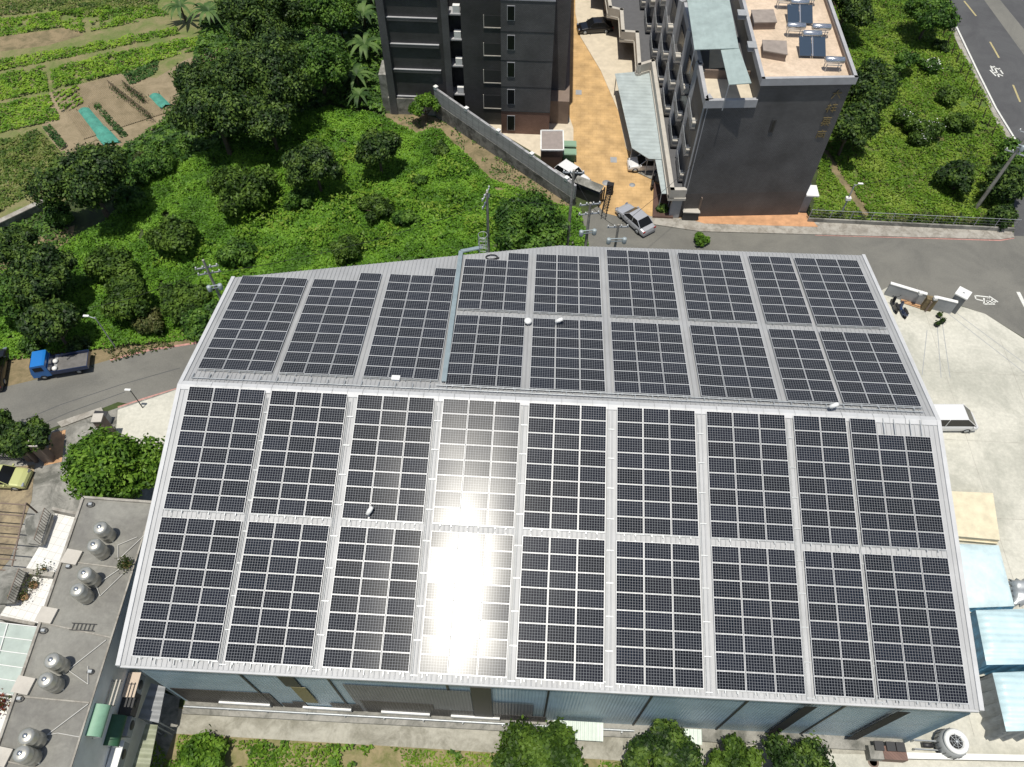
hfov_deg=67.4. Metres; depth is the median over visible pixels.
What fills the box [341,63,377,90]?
banana plant
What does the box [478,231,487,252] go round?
roof ladder
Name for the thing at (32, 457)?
sliding gate
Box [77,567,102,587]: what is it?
water tank
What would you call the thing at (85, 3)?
field weeds
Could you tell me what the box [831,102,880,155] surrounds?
tree
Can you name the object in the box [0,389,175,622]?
side apron
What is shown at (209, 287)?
utility pole
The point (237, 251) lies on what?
shrub
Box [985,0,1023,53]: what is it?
road verge
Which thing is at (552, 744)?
tree
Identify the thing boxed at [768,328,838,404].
solar array
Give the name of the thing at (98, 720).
window awning
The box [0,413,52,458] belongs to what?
tree
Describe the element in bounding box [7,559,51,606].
terrace plants
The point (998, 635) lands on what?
tarpaulin cover
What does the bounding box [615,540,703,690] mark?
solar array
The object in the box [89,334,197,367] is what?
roadside litter
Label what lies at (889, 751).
service block
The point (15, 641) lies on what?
glass canopy
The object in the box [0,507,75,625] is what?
tiled terrace
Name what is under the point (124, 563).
potted shrub
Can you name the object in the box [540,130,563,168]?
gate hut
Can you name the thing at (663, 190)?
overhead wire
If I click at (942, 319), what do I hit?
potted plant
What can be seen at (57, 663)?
water tank
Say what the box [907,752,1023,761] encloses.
wall
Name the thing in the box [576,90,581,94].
drain cover
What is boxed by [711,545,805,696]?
solar array
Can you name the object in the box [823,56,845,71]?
solar water heater
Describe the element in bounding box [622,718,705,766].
tree
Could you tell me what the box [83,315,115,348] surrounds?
street lamp
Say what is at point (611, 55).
driveway
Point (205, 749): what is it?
shrub
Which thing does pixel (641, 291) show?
solar array
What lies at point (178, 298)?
tree
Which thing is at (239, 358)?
solar array
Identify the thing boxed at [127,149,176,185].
shrub
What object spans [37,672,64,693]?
water tank
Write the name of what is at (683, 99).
balcony door
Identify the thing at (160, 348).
kerb line
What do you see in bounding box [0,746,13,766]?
hatch cover
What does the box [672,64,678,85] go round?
balcony door
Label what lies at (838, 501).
solar array
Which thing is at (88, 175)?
tree
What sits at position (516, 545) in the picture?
cable conduit
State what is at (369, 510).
weather sensor
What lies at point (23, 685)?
hatch cover
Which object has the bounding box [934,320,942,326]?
potted plant
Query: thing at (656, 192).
brick planter
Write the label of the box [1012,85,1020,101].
line
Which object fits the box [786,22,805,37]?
solar water heater
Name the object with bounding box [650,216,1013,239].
pavement
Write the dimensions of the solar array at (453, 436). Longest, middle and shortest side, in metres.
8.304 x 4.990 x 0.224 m
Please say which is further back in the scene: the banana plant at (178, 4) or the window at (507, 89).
the banana plant at (178, 4)
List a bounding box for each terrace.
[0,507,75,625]
[0,688,11,731]
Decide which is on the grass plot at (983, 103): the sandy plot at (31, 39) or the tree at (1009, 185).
the tree at (1009, 185)
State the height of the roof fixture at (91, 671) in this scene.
0.200 m
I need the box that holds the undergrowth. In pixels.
[79,0,384,211]
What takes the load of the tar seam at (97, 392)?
on the road at (946, 268)
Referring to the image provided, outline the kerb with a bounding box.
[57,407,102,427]
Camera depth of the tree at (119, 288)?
67.99 m
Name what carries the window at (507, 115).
in the apartment tower at (505, 64)
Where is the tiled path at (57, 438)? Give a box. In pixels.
[44,430,65,465]
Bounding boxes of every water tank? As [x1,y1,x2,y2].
[12,745,42,766]
[18,727,48,749]
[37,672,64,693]
[44,652,72,674]
[69,583,94,604]
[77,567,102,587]
[87,538,110,560]
[93,521,116,542]
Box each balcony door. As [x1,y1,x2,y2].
[649,8,653,24]
[655,34,659,50]
[659,7,664,22]
[660,61,666,76]
[665,35,671,53]
[667,91,673,109]
[670,0,676,26]
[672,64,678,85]
[674,122,681,142]
[677,25,684,55]
[679,96,686,115]
[685,55,692,88]
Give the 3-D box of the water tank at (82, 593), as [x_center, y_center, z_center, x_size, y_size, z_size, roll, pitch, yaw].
[-25.833,12.622,46.163,0.904,1.735,0.904,-23,58,-15]
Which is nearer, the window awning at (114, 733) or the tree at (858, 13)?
the window awning at (114, 733)
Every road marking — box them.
[974,295,997,304]
[990,66,1002,76]
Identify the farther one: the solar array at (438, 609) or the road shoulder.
the road shoulder
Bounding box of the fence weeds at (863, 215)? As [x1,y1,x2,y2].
[808,206,1012,226]
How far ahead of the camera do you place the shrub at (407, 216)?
76.79 m
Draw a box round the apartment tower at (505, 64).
[375,0,570,134]
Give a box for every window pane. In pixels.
[508,6,513,19]
[508,36,513,49]
[508,63,513,76]
[508,90,513,103]
[508,116,513,129]
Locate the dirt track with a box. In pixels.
[0,225,74,269]
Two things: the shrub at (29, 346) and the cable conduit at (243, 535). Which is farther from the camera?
the shrub at (29, 346)
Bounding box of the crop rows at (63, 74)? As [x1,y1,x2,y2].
[50,32,225,87]
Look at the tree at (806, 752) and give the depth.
47.34 m
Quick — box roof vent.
[524,318,531,324]
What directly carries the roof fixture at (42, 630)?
on the row house
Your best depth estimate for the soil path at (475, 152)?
83.97 m
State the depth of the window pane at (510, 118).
84.75 m
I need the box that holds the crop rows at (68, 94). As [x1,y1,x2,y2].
[51,84,82,109]
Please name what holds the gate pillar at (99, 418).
on the side apron at (48, 492)
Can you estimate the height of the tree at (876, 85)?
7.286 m
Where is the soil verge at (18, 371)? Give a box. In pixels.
[4,329,195,386]
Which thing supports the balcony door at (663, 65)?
in the apartment building
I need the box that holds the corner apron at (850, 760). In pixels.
[826,754,907,766]
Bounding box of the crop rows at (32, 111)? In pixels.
[0,94,59,132]
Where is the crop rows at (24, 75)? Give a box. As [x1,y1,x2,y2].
[0,64,48,99]
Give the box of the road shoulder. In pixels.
[952,28,1011,137]
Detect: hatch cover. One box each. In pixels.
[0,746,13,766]
[10,675,35,694]
[34,606,58,623]
[60,548,82,564]
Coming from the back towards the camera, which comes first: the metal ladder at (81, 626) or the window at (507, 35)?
the window at (507, 35)
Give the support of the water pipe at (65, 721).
on the row house
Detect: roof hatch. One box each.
[750,9,776,29]
[761,40,787,61]
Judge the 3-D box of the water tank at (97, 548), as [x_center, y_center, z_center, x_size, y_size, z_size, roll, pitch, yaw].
[-25.714,10.297,47.780,0.904,1.735,0.904,-32,61,-20]
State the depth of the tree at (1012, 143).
80.79 m
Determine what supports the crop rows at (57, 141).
on the tilled plot at (68, 132)
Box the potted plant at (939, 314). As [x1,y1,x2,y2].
[936,312,942,317]
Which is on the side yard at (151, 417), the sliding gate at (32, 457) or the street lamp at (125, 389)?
the street lamp at (125, 389)
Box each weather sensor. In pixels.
[365,506,373,515]
[555,317,562,323]
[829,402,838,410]
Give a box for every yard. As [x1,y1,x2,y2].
[0,465,34,568]
[116,390,175,448]
[882,287,1023,766]
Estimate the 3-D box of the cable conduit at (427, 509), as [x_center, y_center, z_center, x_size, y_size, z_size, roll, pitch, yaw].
[-5.152,9.091,46.695,0.424,4.045,15.907,3,55,2]
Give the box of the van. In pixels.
[934,404,978,432]
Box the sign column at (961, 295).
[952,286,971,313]
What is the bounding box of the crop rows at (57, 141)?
[42,124,65,147]
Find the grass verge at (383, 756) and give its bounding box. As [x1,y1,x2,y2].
[163,707,705,766]
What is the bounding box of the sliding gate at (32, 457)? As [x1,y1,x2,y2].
[0,452,38,462]
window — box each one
[484,15,500,26]
[484,43,500,54]
[484,70,500,81]
[484,95,500,107]
[507,5,514,20]
[507,35,514,49]
[507,62,514,76]
[507,89,514,103]
[507,115,514,129]
[768,120,776,131]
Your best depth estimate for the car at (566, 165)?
80.75 m
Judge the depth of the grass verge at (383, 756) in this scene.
49.81 m
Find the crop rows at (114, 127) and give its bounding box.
[92,102,127,136]
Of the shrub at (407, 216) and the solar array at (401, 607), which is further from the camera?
the shrub at (407, 216)
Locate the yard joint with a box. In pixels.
[917,288,1022,607]
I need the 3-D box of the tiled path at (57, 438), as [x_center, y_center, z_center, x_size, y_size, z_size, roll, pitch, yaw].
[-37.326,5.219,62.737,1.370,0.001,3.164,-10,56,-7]
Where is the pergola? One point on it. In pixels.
(20, 526)
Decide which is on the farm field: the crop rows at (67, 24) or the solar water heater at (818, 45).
the crop rows at (67, 24)
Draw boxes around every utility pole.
[195,259,223,298]
[482,186,489,252]
[563,169,584,245]
[578,201,600,245]
[606,224,628,246]
[974,128,1023,208]
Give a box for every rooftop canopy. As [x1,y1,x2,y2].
[687,0,738,73]
[720,49,750,110]
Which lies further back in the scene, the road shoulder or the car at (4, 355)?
the road shoulder
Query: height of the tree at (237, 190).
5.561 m
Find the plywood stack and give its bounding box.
[952,491,999,544]
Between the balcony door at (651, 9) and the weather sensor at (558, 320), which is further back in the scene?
the balcony door at (651, 9)
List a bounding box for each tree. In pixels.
[0,224,38,264]
[0,240,78,306]
[0,275,36,320]
[0,408,15,433]
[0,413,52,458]
[14,295,81,344]
[19,140,130,218]
[58,423,164,499]
[81,244,138,281]
[97,273,151,320]
[143,214,199,254]
[155,280,214,323]
[161,83,259,155]
[168,59,216,93]
[177,299,217,343]
[204,21,316,109]
[204,163,279,216]
[213,0,310,41]
[240,94,296,151]
[278,138,344,191]
[289,32,352,99]
[290,0,358,37]
[354,126,402,172]
[408,92,440,122]
[488,187,569,250]
[490,714,588,766]
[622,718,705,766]
[705,732,769,766]
[761,728,838,766]
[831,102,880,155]
[832,0,876,28]
[845,55,902,118]
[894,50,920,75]
[900,0,961,39]
[980,162,1023,203]
[994,136,1023,168]
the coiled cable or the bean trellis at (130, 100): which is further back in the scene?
the bean trellis at (130, 100)
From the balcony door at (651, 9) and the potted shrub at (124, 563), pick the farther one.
the balcony door at (651, 9)
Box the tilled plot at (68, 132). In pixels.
[42,47,233,155]
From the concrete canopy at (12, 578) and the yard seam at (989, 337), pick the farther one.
the yard seam at (989, 337)
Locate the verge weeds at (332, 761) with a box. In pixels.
[237,739,464,766]
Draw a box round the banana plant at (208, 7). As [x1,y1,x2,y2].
[186,1,221,27]
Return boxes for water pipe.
[47,704,87,736]
[69,640,105,683]
[97,566,130,595]
[118,536,143,559]
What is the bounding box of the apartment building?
[604,0,857,217]
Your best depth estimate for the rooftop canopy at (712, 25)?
70.39 m
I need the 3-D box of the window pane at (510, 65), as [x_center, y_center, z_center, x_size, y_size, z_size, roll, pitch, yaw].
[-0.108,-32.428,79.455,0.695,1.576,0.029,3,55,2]
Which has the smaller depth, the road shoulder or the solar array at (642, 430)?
the solar array at (642, 430)
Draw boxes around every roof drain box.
[737,9,746,19]
[747,41,757,51]
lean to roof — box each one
[132,724,172,766]
[138,683,180,731]
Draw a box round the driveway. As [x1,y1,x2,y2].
[575,0,649,151]
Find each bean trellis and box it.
[107,80,156,122]
[120,80,146,103]
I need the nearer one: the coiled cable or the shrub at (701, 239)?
the coiled cable
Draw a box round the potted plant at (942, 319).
[940,317,946,322]
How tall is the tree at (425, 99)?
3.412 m
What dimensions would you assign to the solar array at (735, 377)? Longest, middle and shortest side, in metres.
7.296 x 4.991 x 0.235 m
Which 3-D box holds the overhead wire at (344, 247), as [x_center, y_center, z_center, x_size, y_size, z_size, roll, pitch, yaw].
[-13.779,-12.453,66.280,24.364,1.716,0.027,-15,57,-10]
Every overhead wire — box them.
[89,268,204,307]
[214,204,482,272]
[489,194,588,204]
[620,154,703,225]
[859,154,1008,184]
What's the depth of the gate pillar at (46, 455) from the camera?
61.11 m
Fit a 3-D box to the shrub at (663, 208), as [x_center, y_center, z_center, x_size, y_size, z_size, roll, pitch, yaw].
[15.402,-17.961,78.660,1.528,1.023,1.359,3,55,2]
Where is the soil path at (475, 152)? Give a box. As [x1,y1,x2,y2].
[379,114,568,214]
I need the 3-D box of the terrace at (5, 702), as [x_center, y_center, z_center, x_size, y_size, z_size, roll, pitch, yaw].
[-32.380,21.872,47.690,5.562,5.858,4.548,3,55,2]
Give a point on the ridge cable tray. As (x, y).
(600, 396)
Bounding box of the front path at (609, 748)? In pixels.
[174,709,864,766]
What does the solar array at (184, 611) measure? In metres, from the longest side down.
8.304 x 4.990 x 0.227 m
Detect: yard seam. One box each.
[922,332,926,374]
[937,327,940,373]
[942,324,949,375]
[948,313,1021,370]
[957,313,1023,362]
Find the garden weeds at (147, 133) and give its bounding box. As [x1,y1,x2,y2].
[122,111,177,186]
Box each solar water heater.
[776,0,789,8]
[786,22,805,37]
[787,0,812,23]
[799,30,825,56]
[811,23,831,38]
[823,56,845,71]
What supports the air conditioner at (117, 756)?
attached to the row house
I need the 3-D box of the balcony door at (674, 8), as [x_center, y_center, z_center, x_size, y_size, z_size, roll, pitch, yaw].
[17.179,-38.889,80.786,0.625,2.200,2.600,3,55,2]
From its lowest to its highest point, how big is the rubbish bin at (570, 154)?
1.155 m
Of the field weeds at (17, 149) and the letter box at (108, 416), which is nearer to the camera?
the letter box at (108, 416)
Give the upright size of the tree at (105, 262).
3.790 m
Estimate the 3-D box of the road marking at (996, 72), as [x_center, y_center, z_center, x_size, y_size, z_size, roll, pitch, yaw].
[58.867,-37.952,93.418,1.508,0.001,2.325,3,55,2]
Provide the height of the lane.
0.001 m
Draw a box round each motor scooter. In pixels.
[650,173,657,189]
[890,295,900,313]
[899,300,908,318]
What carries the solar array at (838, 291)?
on the warehouse
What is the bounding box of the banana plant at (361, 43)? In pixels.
[345,32,381,60]
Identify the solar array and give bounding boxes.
[132,516,241,662]
[163,386,264,515]
[198,276,307,373]
[224,520,329,668]
[250,389,347,519]
[279,273,381,377]
[322,525,421,673]
[342,394,433,524]
[363,268,455,381]
[419,530,512,679]
[432,398,519,529]
[445,315,524,389]
[457,253,528,313]
[516,535,604,685]
[523,402,605,532]
[529,318,605,393]
[533,254,601,316]
[606,250,678,320]
[611,321,690,397]
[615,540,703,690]
[616,406,698,538]
[677,252,757,323]
[690,325,777,401]
[706,410,793,543]
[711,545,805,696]
[748,256,812,325]
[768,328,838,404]
[793,414,858,547]
[794,258,886,329]
[804,549,874,700]
[819,331,921,408]
[849,417,946,551]
[864,553,968,706]
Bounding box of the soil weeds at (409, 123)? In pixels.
[394,117,566,205]
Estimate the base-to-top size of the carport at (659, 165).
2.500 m
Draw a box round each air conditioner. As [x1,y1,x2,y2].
[106,740,128,766]
[118,691,140,716]
[121,716,135,737]
[122,672,145,697]
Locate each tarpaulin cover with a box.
[960,544,1013,611]
[970,609,1023,674]
[979,671,1023,741]
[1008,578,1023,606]
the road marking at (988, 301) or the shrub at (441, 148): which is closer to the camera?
the road marking at (988, 301)
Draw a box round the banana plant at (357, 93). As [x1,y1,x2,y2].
[345,87,373,106]
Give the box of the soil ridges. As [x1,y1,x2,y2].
[52,74,164,139]
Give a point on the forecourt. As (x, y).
(530, 142)
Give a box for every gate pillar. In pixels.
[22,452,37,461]
[26,439,54,462]
[91,413,117,434]
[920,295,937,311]
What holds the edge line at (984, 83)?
on the road at (982, 30)
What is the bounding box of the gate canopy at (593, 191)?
[574,176,605,207]
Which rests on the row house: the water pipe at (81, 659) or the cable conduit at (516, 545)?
the water pipe at (81, 659)
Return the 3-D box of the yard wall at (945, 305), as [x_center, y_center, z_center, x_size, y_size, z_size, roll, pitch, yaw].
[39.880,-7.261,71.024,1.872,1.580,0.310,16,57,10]
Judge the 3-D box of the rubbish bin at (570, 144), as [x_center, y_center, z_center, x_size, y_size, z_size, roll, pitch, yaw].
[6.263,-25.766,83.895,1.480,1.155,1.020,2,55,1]
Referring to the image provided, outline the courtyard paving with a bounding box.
[568,0,659,215]
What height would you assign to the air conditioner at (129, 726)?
0.750 m
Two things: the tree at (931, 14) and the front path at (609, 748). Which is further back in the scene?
the tree at (931, 14)
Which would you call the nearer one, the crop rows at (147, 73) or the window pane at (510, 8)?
the window pane at (510, 8)
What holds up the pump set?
on the yard at (991, 398)
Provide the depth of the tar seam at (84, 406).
65.03 m
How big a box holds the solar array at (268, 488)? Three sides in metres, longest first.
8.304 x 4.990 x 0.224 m
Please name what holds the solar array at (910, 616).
on the warehouse
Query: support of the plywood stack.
on the yard at (991, 398)
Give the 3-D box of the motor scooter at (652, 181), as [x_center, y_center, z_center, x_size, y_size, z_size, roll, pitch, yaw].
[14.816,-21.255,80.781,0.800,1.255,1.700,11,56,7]
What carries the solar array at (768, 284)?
on the warehouse
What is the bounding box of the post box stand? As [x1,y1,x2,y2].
[681,208,699,220]
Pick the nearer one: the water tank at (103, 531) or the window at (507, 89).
the water tank at (103, 531)
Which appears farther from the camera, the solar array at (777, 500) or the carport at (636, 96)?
the carport at (636, 96)
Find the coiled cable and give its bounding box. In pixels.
[485,254,498,259]
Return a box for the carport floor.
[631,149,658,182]
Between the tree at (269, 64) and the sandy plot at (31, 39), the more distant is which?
the sandy plot at (31, 39)
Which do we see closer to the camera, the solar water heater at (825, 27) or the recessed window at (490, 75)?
the solar water heater at (825, 27)
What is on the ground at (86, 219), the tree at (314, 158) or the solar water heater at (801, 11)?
the tree at (314, 158)
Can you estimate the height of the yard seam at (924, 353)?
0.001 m
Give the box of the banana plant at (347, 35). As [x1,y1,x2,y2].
[325,26,362,46]
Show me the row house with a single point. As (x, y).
(42, 710)
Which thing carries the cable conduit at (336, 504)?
attached to the warehouse
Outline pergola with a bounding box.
[0,502,37,570]
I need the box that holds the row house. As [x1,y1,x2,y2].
[0,496,161,766]
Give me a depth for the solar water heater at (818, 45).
67.66 m
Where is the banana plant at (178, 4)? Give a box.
[160,0,197,22]
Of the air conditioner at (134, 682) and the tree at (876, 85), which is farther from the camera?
the tree at (876, 85)
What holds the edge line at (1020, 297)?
on the road at (946, 268)
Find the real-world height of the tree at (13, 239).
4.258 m
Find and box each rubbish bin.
[563,148,576,161]
[564,141,576,148]
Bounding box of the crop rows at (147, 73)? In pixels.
[122,60,158,83]
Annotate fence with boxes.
[807,209,1021,231]
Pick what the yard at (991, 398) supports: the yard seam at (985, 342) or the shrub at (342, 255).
the yard seam at (985, 342)
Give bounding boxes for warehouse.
[115,245,984,744]
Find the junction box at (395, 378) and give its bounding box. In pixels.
[391,375,399,381]
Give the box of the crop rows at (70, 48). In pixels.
[0,26,179,69]
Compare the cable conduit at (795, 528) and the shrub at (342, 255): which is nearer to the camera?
the cable conduit at (795, 528)
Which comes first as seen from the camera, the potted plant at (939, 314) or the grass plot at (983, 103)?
the potted plant at (939, 314)
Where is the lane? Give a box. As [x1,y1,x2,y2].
[151,694,179,766]
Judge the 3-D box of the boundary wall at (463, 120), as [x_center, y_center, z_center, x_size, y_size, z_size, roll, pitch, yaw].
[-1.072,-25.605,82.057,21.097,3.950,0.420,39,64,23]
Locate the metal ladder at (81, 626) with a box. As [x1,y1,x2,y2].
[69,623,96,630]
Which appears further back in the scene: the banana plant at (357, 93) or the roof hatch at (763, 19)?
the banana plant at (357, 93)
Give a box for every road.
[0,206,1023,428]
[949,0,1023,235]
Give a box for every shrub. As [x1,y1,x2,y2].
[16,334,41,356]
[42,202,74,227]
[65,335,91,354]
[111,184,149,213]
[116,554,135,573]
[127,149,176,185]
[131,306,164,335]
[132,150,141,162]
[175,724,229,766]
[214,236,257,266]
[282,183,315,210]
[329,232,362,264]
[354,193,395,225]
[390,209,421,224]
[410,173,428,185]
[430,139,449,157]
[655,203,668,212]
[694,232,710,246]
[892,106,917,130]
[907,117,945,145]
[918,57,941,72]
[932,38,949,52]
[935,84,961,106]
[943,111,976,132]
[985,202,1019,230]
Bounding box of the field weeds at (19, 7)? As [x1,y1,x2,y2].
[0,0,47,14]
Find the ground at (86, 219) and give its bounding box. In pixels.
[0,3,1022,706]
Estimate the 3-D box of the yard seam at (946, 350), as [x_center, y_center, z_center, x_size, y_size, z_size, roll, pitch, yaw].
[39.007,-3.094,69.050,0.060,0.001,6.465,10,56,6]
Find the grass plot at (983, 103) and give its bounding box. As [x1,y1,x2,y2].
[813,0,1010,226]
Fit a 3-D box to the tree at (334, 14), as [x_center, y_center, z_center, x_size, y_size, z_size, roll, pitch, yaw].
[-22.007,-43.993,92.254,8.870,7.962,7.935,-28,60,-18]
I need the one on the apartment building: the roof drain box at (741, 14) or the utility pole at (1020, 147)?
the roof drain box at (741, 14)
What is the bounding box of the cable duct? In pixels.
[441,246,482,381]
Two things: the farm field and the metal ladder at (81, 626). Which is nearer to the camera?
the metal ladder at (81, 626)
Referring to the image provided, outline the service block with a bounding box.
[864,741,907,762]
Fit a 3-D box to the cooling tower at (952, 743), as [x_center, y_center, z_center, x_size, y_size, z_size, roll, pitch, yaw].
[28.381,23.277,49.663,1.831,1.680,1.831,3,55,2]
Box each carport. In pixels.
[614,72,661,174]
[652,159,669,206]
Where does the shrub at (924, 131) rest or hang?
on the grass plot at (983, 103)
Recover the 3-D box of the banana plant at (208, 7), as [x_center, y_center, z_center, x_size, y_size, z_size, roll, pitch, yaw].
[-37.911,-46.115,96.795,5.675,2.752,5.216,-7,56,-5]
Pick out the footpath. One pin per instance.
(848, 188)
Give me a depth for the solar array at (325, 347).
54.12 m
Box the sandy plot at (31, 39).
[0,28,82,50]
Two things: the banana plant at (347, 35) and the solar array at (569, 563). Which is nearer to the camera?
the solar array at (569, 563)
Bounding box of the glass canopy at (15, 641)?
[0,622,36,697]
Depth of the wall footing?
50.74 m
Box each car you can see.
[0,347,10,390]
[0,463,32,490]
[554,159,590,180]
[576,17,613,34]
[615,202,655,236]
[627,154,656,172]
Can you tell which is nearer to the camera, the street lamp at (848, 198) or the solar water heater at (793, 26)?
the solar water heater at (793, 26)
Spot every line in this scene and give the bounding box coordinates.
[110,342,197,360]
[118,388,175,407]
[818,235,1013,240]
[956,27,1015,138]
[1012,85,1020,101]
[1017,292,1023,305]
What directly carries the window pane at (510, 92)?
in the apartment tower at (505, 64)
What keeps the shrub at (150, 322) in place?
on the ground at (86, 219)
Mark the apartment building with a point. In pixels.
(760, 141)
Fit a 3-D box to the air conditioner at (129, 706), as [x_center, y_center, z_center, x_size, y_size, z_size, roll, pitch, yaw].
[-23.363,19.640,47.019,0.760,0.850,1.360,1,55,0]
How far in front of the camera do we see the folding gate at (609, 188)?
79.15 m
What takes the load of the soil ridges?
on the tilled plot at (68, 132)
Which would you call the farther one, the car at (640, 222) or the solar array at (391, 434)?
the car at (640, 222)
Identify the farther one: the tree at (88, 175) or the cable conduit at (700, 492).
the tree at (88, 175)
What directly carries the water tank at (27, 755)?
on the row house
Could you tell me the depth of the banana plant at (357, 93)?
87.29 m
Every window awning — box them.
[85,703,110,738]
[103,714,126,747]
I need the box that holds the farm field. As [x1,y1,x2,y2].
[0,0,232,217]
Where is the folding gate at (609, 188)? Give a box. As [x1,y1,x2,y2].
[601,182,613,218]
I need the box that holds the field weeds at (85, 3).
[48,0,157,16]
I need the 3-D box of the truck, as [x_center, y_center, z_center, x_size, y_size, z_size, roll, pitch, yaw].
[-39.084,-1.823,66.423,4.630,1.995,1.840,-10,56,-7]
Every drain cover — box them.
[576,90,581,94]
[610,157,616,162]
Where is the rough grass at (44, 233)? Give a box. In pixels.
[0,206,72,271]
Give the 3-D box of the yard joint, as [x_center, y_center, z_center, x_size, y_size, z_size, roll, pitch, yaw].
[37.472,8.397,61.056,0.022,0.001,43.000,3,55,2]
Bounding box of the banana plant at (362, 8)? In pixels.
[349,0,377,26]
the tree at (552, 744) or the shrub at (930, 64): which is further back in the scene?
the shrub at (930, 64)
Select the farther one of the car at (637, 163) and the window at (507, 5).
the car at (637, 163)
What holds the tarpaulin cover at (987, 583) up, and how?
on the yard at (991, 398)
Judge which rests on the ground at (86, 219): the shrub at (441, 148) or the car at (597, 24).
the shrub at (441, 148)
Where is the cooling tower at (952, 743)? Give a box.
[934,728,968,759]
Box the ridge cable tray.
[191,373,923,413]
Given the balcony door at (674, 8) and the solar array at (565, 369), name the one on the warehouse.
the solar array at (565, 369)
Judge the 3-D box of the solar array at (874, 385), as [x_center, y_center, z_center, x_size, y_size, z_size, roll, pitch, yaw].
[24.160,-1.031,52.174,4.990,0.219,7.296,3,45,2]
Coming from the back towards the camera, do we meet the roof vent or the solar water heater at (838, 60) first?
the solar water heater at (838, 60)
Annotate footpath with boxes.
[824,150,868,215]
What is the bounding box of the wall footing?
[182,701,902,750]
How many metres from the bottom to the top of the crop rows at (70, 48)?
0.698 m
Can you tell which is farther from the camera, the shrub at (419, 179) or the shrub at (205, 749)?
the shrub at (419, 179)
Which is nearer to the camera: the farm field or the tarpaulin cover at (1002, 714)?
the tarpaulin cover at (1002, 714)
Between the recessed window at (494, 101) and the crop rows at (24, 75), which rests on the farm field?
the crop rows at (24, 75)
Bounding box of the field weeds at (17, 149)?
[0,128,60,211]
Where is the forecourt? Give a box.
[490,114,572,158]
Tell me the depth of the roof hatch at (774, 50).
67.39 m
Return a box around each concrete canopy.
[0,566,27,604]
[24,508,53,545]
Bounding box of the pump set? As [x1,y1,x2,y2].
[910,739,937,750]
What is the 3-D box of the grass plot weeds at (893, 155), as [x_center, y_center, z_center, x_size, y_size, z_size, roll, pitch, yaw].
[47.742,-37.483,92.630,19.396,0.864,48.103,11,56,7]
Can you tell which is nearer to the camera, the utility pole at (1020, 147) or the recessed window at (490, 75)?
the utility pole at (1020, 147)
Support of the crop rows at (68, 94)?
on the tilled plot at (68, 132)
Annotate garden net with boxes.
[76,105,120,145]
[148,91,169,108]
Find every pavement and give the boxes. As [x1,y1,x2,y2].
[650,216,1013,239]
[698,212,817,226]
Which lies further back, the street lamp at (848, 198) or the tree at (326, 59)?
the tree at (326, 59)
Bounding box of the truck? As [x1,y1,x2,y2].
[29,349,90,379]
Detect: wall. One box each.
[0,200,44,228]
[433,85,576,205]
[884,282,927,304]
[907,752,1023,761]
[932,296,957,313]
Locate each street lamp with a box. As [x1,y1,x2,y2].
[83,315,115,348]
[124,388,142,407]
[839,183,862,216]
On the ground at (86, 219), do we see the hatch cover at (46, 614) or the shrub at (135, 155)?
the shrub at (135, 155)
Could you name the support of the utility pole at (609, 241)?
on the road at (946, 268)
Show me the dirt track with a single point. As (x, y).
(70, 229)
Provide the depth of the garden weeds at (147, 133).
85.20 m
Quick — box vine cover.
[0,104,589,358]
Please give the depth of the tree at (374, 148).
78.32 m
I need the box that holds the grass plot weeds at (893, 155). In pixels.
[845,0,1001,212]
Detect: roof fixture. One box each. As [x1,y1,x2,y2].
[15,695,23,702]
[39,627,47,633]
[86,502,94,506]
[86,669,94,674]
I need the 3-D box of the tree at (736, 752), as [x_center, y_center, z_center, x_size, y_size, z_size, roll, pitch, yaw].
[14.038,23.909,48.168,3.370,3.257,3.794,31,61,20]
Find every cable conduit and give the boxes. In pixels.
[219,397,267,664]
[312,401,352,670]
[410,407,440,676]
[508,410,527,682]
[605,414,613,687]
[696,418,712,693]
[786,422,813,699]
[846,425,882,703]
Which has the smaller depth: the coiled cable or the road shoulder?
the coiled cable
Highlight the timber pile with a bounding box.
[901,299,919,307]
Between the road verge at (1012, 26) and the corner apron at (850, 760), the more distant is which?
the road verge at (1012, 26)
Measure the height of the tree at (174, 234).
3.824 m
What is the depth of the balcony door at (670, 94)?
82.76 m
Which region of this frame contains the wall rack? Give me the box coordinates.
[105,679,121,706]
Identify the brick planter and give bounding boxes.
[652,182,672,218]
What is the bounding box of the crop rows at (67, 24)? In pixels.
[0,4,167,36]
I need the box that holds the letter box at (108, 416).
[94,411,112,422]
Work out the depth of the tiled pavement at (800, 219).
78.22 m
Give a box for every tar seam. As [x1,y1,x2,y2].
[19,368,178,421]
[45,392,123,422]

